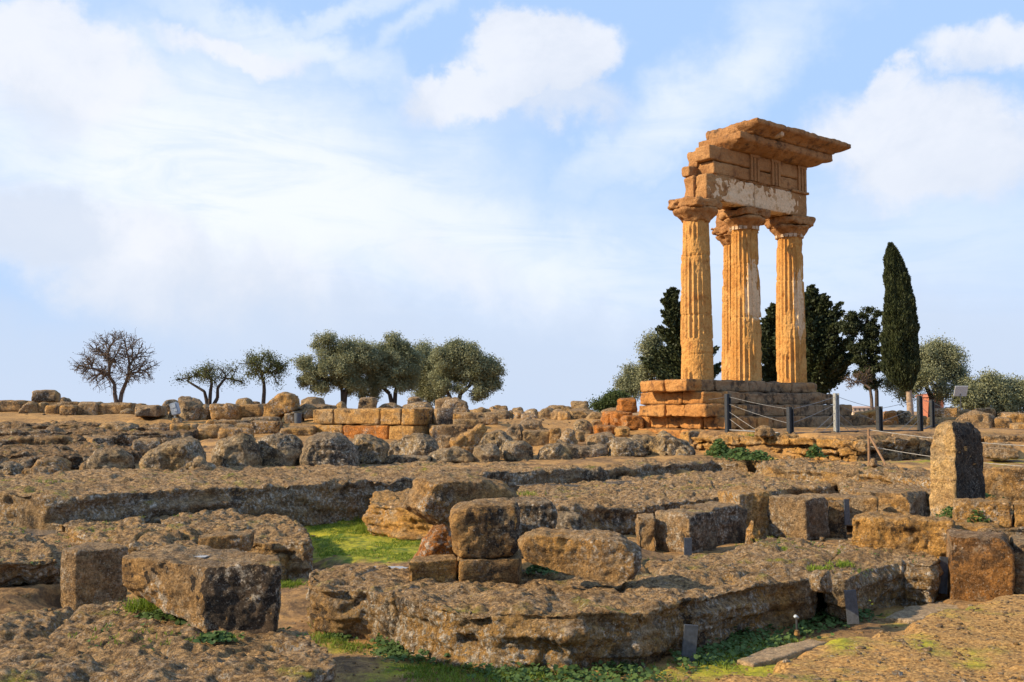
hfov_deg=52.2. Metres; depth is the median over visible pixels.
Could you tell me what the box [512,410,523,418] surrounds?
rubble stone
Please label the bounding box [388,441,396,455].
boulder
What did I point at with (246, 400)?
boulder
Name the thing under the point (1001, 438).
stone block
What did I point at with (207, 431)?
stone block
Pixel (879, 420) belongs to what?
cable fence
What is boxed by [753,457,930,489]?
rock bank
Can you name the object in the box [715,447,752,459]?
weed
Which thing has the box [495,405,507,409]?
rubble stone
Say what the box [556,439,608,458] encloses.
stone block
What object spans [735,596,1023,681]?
gravel
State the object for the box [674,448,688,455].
boulder
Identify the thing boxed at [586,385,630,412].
bush
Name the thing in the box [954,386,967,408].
information panel
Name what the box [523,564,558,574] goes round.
weed
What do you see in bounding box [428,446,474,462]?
boulder
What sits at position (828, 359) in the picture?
dark conifer
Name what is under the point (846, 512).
marker post
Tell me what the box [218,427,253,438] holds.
stone block
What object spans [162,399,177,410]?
boulder
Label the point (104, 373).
bare tree
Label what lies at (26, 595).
rock ledge
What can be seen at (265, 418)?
stone block
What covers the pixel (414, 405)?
boulder
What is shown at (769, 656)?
paving stone
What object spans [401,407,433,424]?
wall block
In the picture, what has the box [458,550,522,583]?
stone block
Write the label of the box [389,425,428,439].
wall block
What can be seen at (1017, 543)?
stone block
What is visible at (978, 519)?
weed
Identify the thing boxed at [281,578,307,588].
grass tuft
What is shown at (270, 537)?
rock ridge
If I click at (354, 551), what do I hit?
grass sward
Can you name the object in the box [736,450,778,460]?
weed
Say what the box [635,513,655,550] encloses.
stone block
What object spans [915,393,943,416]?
brick hut
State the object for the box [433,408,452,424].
stone block
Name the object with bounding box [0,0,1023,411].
sky
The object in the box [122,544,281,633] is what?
stone block
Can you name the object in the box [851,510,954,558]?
stone block
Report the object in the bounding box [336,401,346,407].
boulder
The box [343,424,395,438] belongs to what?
wall block
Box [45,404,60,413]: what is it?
stone block
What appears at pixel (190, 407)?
boulder
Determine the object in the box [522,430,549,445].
stone block
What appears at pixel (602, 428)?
stone block
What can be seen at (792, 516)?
stone block
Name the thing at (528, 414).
rubble stone
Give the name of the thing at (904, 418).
stone block
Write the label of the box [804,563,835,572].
grass tuft
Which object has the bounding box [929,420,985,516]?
standing stone
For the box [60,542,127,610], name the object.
stone block
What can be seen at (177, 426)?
stone block
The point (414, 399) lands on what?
stone block
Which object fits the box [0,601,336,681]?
rock slab
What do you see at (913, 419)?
stone block
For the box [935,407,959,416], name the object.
stone block
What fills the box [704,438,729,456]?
weed
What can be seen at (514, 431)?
boulder
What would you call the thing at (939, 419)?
stone block
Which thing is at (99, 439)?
stone block
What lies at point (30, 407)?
boulder
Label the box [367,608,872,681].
trench weeds
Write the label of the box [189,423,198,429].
stone block
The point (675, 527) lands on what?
stone block
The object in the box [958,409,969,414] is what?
stone block
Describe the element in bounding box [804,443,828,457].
weed
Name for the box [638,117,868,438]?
ruined temple
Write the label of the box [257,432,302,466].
boulder
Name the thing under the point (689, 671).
trench gravel
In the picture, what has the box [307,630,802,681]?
trench grass
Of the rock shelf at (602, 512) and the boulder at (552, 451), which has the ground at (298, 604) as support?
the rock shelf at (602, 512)
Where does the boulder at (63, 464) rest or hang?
on the ground at (298, 604)
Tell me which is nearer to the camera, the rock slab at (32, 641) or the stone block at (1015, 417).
the rock slab at (32, 641)
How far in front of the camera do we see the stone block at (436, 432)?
32.95 m
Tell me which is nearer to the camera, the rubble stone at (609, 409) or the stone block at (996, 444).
the stone block at (996, 444)
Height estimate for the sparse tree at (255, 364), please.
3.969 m
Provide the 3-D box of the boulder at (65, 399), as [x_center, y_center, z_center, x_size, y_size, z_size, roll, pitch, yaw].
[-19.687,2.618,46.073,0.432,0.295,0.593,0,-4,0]
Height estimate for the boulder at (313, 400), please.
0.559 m
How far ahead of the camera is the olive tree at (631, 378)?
57.64 m
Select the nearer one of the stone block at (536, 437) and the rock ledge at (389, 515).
the rock ledge at (389, 515)
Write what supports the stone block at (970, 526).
on the rock shelf at (1019, 530)
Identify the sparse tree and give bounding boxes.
[169,359,249,404]
[233,344,291,403]
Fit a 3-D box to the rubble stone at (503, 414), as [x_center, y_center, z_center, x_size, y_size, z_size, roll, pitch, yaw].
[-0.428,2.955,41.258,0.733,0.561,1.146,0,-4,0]
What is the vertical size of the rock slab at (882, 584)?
0.672 m
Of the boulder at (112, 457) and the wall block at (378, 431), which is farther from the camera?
the wall block at (378, 431)
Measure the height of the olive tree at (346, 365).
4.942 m
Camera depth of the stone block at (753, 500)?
17.31 m
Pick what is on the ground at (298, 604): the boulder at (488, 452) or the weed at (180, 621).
the boulder at (488, 452)
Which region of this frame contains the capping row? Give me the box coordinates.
[691,431,875,448]
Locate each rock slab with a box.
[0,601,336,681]
[305,537,839,673]
[823,537,943,623]
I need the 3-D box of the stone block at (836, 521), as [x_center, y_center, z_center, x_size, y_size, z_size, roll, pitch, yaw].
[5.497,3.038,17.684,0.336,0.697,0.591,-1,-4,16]
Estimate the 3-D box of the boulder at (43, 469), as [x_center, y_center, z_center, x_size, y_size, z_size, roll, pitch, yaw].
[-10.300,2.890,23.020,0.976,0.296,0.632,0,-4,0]
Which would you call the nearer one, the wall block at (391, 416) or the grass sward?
the grass sward
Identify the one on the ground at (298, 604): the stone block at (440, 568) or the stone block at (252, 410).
the stone block at (252, 410)
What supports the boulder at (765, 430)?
on the capping row
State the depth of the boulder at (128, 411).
41.19 m
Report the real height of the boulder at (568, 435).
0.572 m
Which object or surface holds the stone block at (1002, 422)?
on the ground at (298, 604)
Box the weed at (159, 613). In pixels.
[134,608,177,620]
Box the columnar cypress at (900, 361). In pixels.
[878,242,920,414]
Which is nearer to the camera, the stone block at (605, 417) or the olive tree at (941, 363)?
the stone block at (605, 417)
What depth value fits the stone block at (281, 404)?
37.99 m
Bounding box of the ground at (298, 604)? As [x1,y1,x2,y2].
[0,410,1023,681]
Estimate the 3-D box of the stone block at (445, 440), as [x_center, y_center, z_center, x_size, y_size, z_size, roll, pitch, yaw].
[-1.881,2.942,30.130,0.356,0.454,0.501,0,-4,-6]
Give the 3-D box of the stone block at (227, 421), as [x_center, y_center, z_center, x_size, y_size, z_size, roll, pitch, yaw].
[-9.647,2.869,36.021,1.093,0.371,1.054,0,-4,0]
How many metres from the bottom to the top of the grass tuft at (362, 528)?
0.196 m
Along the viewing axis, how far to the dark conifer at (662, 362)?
55.93 m
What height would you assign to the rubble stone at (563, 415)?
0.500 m
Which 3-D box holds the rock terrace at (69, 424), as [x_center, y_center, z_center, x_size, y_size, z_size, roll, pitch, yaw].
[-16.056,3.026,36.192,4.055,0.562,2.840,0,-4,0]
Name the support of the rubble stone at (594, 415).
on the ground at (298, 604)
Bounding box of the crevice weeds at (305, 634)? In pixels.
[0,475,923,650]
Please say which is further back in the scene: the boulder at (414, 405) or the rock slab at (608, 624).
the boulder at (414, 405)
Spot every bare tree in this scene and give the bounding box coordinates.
[68,327,159,402]
[841,366,876,409]
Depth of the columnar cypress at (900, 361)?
49.69 m
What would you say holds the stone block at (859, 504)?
on the ground at (298, 604)
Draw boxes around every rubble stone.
[492,409,509,419]
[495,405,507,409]
[512,407,523,411]
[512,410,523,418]
[520,412,537,418]
[525,408,537,415]
[538,407,553,418]
[546,405,571,410]
[551,409,562,418]
[557,411,570,419]
[569,408,593,419]
[571,401,588,408]
[586,412,601,418]
[590,419,602,425]
[601,407,615,412]
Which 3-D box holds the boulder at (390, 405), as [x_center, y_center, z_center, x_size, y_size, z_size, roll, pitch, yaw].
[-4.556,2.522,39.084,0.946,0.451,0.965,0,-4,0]
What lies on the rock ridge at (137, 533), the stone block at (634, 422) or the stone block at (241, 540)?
the stone block at (241, 540)
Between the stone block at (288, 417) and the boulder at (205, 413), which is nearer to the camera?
the stone block at (288, 417)
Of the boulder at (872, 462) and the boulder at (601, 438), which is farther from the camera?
the boulder at (601, 438)
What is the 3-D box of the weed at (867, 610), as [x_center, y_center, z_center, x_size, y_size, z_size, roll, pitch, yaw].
[3.810,3.023,11.788,0.830,0.160,0.844,3,-5,-38]
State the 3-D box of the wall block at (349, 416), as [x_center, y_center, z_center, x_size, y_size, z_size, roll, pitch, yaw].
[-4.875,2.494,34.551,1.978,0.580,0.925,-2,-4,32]
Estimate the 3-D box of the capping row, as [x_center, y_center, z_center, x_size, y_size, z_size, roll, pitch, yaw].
[7.201,2.687,28.399,0.911,0.461,5.824,3,-5,-38]
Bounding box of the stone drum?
[358,397,377,407]
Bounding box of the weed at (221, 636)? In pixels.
[190,630,237,643]
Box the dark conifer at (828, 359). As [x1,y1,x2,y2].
[771,284,858,393]
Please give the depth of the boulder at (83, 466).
23.77 m
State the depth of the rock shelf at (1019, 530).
13.23 m
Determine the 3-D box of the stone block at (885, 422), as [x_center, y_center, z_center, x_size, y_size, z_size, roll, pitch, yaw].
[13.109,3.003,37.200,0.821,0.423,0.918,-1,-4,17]
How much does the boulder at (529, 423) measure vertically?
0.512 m
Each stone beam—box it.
[952,498,1011,527]
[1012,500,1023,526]
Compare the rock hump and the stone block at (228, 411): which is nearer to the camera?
the rock hump
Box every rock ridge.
[0,519,59,587]
[51,516,198,554]
[150,507,313,579]
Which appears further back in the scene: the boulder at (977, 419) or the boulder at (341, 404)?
the boulder at (341, 404)
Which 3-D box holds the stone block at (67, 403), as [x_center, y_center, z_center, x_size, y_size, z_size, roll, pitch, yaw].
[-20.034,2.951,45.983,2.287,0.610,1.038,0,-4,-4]
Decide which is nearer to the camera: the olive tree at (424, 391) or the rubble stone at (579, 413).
the rubble stone at (579, 413)
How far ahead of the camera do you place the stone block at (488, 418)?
35.95 m
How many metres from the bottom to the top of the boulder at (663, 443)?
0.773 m
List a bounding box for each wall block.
[312,424,343,433]
[313,409,336,424]
[334,408,381,424]
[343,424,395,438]
[380,408,407,424]
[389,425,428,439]
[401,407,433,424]
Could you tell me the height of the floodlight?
0.578 m
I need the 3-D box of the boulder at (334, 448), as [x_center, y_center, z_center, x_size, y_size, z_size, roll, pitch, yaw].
[-4.493,2.728,25.821,1.461,0.979,1.357,0,-4,0]
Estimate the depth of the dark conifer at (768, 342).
57.80 m
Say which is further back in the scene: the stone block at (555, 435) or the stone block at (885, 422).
the stone block at (885, 422)
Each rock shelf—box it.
[517,469,838,534]
[933,509,1023,537]
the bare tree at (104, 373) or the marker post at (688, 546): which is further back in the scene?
the bare tree at (104, 373)
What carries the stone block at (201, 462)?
on the ground at (298, 604)
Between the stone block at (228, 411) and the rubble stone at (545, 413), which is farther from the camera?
the rubble stone at (545, 413)
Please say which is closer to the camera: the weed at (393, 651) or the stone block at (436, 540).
the weed at (393, 651)
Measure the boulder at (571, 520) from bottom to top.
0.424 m
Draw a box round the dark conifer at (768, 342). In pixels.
[760,302,776,381]
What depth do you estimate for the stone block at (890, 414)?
37.84 m
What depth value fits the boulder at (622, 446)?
28.22 m
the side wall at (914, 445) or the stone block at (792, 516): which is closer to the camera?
the stone block at (792, 516)
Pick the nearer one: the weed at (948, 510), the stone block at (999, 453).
the weed at (948, 510)
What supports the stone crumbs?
on the ground at (298, 604)
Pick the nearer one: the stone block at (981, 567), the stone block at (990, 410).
the stone block at (981, 567)
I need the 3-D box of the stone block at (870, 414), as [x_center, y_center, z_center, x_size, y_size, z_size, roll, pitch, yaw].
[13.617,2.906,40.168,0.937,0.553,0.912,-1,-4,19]
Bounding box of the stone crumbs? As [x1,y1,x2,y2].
[1,452,1023,681]
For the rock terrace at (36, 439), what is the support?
on the ground at (298, 604)
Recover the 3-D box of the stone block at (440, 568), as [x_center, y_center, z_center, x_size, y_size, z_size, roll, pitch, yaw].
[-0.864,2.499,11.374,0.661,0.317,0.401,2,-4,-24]
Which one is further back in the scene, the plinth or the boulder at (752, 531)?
the plinth
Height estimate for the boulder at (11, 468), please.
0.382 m
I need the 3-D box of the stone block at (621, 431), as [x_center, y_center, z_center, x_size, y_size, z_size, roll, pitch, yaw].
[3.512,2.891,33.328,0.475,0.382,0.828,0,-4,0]
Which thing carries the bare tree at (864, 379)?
on the ground at (298, 604)
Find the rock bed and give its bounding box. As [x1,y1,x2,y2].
[38,522,313,581]
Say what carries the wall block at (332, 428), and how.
on the ground at (298, 604)
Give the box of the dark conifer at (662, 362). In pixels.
[638,286,720,379]
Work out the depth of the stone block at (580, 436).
31.34 m
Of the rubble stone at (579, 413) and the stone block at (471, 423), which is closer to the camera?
the stone block at (471, 423)
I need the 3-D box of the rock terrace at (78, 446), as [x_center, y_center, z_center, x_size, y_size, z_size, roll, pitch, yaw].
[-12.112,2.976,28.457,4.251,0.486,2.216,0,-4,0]
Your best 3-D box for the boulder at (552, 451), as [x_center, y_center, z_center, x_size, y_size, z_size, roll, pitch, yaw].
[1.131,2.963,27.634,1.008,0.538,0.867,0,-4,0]
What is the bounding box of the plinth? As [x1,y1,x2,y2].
[172,417,182,422]
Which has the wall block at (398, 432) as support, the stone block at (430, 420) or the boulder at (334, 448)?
the stone block at (430, 420)
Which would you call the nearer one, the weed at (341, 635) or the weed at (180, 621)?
the weed at (180, 621)
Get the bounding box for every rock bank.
[0,457,749,529]
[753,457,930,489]
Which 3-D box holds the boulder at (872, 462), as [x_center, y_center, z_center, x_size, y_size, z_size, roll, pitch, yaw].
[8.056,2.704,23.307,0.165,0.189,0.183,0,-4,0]
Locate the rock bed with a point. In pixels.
(50, 540)
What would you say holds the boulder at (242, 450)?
on the rock bank at (302, 495)
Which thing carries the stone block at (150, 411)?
on the ground at (298, 604)
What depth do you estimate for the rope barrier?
23.27 m
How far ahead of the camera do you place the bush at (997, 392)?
54.44 m
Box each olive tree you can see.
[287,329,382,405]
[354,331,426,403]
[407,334,452,406]
[425,335,507,404]
[609,328,665,400]
[877,332,974,416]
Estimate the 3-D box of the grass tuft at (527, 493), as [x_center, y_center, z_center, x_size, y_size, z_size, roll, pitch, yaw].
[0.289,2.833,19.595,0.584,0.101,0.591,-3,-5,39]
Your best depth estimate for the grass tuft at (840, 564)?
12.11 m
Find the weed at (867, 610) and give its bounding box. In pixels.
[819,608,886,619]
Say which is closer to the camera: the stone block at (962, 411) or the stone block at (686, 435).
the stone block at (686, 435)
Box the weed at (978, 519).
[967,508,989,522]
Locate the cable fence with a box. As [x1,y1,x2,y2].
[709,393,947,433]
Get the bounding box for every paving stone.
[737,639,826,666]
[885,598,957,623]
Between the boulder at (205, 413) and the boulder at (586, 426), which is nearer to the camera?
the boulder at (586, 426)
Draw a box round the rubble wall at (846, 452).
[690,442,867,461]
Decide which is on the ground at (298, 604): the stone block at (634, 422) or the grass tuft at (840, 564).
the stone block at (634, 422)
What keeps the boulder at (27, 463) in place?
on the ground at (298, 604)
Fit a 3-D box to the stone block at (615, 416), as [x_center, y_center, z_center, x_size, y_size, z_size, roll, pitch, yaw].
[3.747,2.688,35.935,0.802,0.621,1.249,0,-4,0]
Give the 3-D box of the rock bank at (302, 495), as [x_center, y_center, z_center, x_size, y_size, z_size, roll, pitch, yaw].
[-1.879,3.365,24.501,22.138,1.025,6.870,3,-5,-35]
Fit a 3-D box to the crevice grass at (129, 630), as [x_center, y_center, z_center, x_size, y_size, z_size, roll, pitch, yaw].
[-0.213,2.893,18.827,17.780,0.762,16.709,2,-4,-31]
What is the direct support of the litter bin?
on the ground at (298, 604)
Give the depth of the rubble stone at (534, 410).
43.47 m
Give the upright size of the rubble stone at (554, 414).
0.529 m
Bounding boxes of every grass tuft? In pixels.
[117,595,158,615]
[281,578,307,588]
[343,522,368,535]
[517,489,545,495]
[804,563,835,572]
[825,559,854,567]
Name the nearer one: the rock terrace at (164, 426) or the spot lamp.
the spot lamp
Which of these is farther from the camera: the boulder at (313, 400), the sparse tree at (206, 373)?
the sparse tree at (206, 373)
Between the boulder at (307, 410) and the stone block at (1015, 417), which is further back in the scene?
the boulder at (307, 410)
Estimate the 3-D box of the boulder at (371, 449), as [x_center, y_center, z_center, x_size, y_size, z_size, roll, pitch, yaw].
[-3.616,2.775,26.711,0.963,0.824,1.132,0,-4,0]
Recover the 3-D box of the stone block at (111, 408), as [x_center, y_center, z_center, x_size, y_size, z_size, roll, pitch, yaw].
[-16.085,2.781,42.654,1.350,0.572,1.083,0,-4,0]
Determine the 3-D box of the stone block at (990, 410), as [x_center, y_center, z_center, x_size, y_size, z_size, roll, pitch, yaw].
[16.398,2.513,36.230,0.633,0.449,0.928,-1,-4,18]
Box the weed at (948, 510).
[935,506,952,517]
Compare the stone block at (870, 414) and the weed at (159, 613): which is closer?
the weed at (159, 613)
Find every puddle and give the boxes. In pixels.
[17,527,59,535]
[195,554,211,558]
[375,566,407,568]
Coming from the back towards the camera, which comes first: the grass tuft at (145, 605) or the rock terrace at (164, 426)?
the rock terrace at (164, 426)
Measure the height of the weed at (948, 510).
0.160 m
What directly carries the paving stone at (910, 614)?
on the ground at (298, 604)
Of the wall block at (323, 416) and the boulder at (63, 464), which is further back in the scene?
the wall block at (323, 416)
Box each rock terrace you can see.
[0,420,101,428]
[0,425,118,435]
[0,433,91,445]
[0,441,132,451]
[0,445,142,468]
[103,429,198,446]
[134,423,175,430]
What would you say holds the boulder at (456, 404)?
on the ground at (298, 604)
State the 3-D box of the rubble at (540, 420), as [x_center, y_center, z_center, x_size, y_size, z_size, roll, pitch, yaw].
[-3.970,3.614,40.230,19.644,2.174,41.757,0,-4,6]
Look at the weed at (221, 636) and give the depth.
8.00 m
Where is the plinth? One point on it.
(177, 420)
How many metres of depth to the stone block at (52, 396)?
43.84 m
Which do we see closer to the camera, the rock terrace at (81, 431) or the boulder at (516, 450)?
the boulder at (516, 450)
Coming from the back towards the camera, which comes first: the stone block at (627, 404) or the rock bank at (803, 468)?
the stone block at (627, 404)
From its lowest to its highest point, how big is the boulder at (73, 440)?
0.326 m
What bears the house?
on the ground at (298, 604)
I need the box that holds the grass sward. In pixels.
[306,520,420,567]
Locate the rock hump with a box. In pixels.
[99,421,139,431]
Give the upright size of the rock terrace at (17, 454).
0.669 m
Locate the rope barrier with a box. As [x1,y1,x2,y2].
[867,429,1023,465]
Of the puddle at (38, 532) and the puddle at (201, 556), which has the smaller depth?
the puddle at (201, 556)
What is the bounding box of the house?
[852,406,874,414]
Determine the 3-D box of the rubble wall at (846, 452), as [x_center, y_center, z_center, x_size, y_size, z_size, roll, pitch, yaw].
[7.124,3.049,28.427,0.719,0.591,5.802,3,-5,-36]
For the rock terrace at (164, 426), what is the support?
on the ground at (298, 604)
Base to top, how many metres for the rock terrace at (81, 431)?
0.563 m
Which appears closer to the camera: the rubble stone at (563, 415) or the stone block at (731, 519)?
the stone block at (731, 519)
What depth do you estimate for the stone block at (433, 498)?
12.69 m
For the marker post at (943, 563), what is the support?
on the ground at (298, 604)
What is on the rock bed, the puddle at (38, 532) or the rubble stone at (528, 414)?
the puddle at (38, 532)
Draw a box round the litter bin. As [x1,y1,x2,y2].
[294,413,301,422]
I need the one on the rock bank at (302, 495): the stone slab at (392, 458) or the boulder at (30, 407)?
the stone slab at (392, 458)
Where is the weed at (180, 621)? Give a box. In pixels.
[174,618,190,625]
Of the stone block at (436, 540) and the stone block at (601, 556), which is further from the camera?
the stone block at (436, 540)
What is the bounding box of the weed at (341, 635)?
[321,633,357,641]
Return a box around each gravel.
[310,599,955,681]
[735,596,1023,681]
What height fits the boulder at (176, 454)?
0.914 m
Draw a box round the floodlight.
[170,402,180,417]
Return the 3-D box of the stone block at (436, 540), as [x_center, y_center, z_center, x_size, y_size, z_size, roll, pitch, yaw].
[-0.898,2.475,12.145,0.633,0.700,0.489,0,-4,0]
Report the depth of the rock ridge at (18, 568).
12.35 m
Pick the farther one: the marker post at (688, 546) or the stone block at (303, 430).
the stone block at (303, 430)
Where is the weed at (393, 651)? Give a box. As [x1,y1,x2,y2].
[363,643,412,665]
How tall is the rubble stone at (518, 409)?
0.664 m
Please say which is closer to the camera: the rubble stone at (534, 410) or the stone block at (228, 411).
the stone block at (228, 411)
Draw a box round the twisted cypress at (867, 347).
[838,306,883,408]
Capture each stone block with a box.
[0,400,27,411]
[31,390,60,402]
[38,401,79,404]
[38,402,49,412]
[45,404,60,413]
[59,405,77,414]
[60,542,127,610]
[78,401,102,414]
[83,435,113,444]
[98,402,136,414]
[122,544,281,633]
[132,437,161,454]
[135,405,167,416]
[170,423,190,430]
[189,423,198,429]
[189,456,215,469]
[197,423,234,439]
[198,529,254,550]
[206,419,216,423]
[209,403,242,419]
[214,419,248,424]
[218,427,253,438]
[234,422,250,428]
[240,403,264,418]
[241,416,280,422]
[251,420,282,433]
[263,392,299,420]
[279,426,316,435]
[284,410,303,422]
[404,472,517,526]
[407,396,421,403]
[409,554,457,582]
[413,524,458,572]
[423,410,432,426]
[429,424,466,441]
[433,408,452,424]
[441,435,452,447]
[449,497,520,558]
[453,412,497,424]
[453,419,478,428]
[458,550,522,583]
[509,496,557,558]
[518,527,641,582]
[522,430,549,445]
[549,428,560,443]
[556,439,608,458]
[576,430,584,441]
[593,424,616,434]
[601,410,613,424]
[610,410,631,425]
[614,426,629,436]
[616,397,636,412]
[621,415,643,429]
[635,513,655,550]
[655,508,716,552]
[680,429,705,443]
[680,501,747,545]
[717,484,778,538]
[767,494,829,539]
[800,493,878,526]
[827,500,846,538]
[851,486,927,516]
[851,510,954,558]
[854,409,875,422]
[868,419,892,424]
[884,410,898,424]
[897,410,910,424]
[909,415,926,424]
[925,417,956,424]
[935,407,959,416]
[946,528,1014,601]
[950,518,999,530]
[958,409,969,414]
[974,407,995,415]
[982,441,1012,448]
[983,434,1023,442]
[983,446,1019,460]
[983,465,1023,508]
[994,417,1011,427]
[999,412,1023,422]
[1009,422,1023,428]
[1009,534,1023,594]
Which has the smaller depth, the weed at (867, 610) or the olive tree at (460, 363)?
the weed at (867, 610)
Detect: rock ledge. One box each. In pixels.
[0,576,60,597]
[362,488,432,540]
[837,479,930,516]
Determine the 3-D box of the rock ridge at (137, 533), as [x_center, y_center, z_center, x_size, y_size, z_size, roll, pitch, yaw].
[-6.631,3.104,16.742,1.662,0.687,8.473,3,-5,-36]
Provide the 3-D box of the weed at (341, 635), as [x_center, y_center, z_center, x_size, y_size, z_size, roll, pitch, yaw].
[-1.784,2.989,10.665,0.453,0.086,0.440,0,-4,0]
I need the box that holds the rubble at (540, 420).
[15,407,656,476]
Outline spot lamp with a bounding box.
[793,615,798,629]
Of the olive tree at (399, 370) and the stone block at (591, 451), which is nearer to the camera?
the stone block at (591, 451)
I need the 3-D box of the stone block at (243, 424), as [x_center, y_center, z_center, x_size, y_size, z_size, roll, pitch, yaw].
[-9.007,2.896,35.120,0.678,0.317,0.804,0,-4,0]
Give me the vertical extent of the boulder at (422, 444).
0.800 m
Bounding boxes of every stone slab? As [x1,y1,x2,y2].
[386,454,430,463]
[435,397,451,407]
[449,423,486,452]
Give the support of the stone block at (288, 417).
on the ground at (298, 604)
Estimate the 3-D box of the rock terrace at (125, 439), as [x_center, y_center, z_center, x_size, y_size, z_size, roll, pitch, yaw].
[-11.194,3.086,32.375,2.778,0.722,2.258,0,-4,0]
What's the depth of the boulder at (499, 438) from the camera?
28.41 m
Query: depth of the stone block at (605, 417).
36.22 m
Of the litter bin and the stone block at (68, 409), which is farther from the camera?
the stone block at (68, 409)
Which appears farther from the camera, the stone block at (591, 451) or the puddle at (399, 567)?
the stone block at (591, 451)
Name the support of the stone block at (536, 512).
on the ground at (298, 604)
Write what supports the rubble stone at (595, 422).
on the ground at (298, 604)
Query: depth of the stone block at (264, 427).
34.36 m
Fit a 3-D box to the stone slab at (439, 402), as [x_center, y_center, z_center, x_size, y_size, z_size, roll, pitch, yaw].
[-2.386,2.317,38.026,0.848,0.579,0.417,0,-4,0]
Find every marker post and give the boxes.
[681,624,698,661]
[684,538,691,555]
[844,499,849,524]
[844,590,859,623]
[938,557,947,593]
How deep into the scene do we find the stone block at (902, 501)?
18.74 m
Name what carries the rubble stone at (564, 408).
on the ground at (298, 604)
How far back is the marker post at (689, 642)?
9.58 m
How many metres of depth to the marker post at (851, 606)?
11.03 m
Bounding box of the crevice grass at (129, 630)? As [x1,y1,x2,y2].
[7,464,1012,644]
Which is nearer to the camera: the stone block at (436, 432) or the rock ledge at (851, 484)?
the rock ledge at (851, 484)
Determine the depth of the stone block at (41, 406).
43.18 m
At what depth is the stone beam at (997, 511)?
13.69 m
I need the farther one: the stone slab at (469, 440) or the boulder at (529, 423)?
the boulder at (529, 423)
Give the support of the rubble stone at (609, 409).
on the ground at (298, 604)
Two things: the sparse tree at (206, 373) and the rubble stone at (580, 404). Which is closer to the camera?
the rubble stone at (580, 404)
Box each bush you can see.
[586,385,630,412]
[946,366,1023,417]
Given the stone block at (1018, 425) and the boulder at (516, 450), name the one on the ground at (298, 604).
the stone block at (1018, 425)
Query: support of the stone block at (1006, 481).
on the rock shelf at (1019, 530)
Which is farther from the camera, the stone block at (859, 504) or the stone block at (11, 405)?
the stone block at (11, 405)
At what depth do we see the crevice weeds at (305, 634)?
8.38 m
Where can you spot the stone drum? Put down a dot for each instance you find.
(368, 402)
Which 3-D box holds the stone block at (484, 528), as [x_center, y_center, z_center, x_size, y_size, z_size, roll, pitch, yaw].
[-0.319,2.083,11.650,0.772,0.653,0.813,0,-4,-7]
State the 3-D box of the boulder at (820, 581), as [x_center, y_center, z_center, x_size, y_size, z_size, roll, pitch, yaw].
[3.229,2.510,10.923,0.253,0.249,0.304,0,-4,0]
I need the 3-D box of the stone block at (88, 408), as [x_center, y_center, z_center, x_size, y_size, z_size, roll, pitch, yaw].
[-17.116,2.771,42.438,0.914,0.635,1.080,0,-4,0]
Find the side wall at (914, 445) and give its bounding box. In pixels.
[842,433,996,461]
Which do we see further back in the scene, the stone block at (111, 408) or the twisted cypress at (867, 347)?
the twisted cypress at (867, 347)
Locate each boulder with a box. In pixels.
[0,461,23,475]
[18,401,38,413]
[19,459,34,467]
[21,466,60,474]
[32,455,71,470]
[60,397,70,401]
[67,439,77,444]
[79,461,86,469]
[86,447,135,468]
[120,408,134,413]
[139,436,205,470]
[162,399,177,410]
[178,396,202,420]
[199,404,210,419]
[211,433,262,466]
[235,397,251,404]
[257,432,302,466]
[299,404,336,418]
[299,431,359,465]
[300,397,324,405]
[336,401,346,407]
[352,433,389,463]
[378,402,401,407]
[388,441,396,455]
[394,433,438,455]
[401,402,432,408]
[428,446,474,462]
[442,397,469,413]
[472,443,499,461]
[478,430,513,458]
[502,440,533,460]
[505,423,523,440]
[519,417,543,429]
[536,443,573,459]
[555,511,582,529]
[560,428,577,444]
[573,419,593,433]
[585,432,615,445]
[609,437,647,456]
[629,434,653,454]
[648,430,695,455]
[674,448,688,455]
[744,520,760,543]
[754,425,774,436]
[808,569,832,592]
[869,458,876,466]
[956,410,994,427]
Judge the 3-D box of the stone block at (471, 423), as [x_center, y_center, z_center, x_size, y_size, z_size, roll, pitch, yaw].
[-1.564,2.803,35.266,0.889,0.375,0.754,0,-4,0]
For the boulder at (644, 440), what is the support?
on the rock bank at (302, 495)

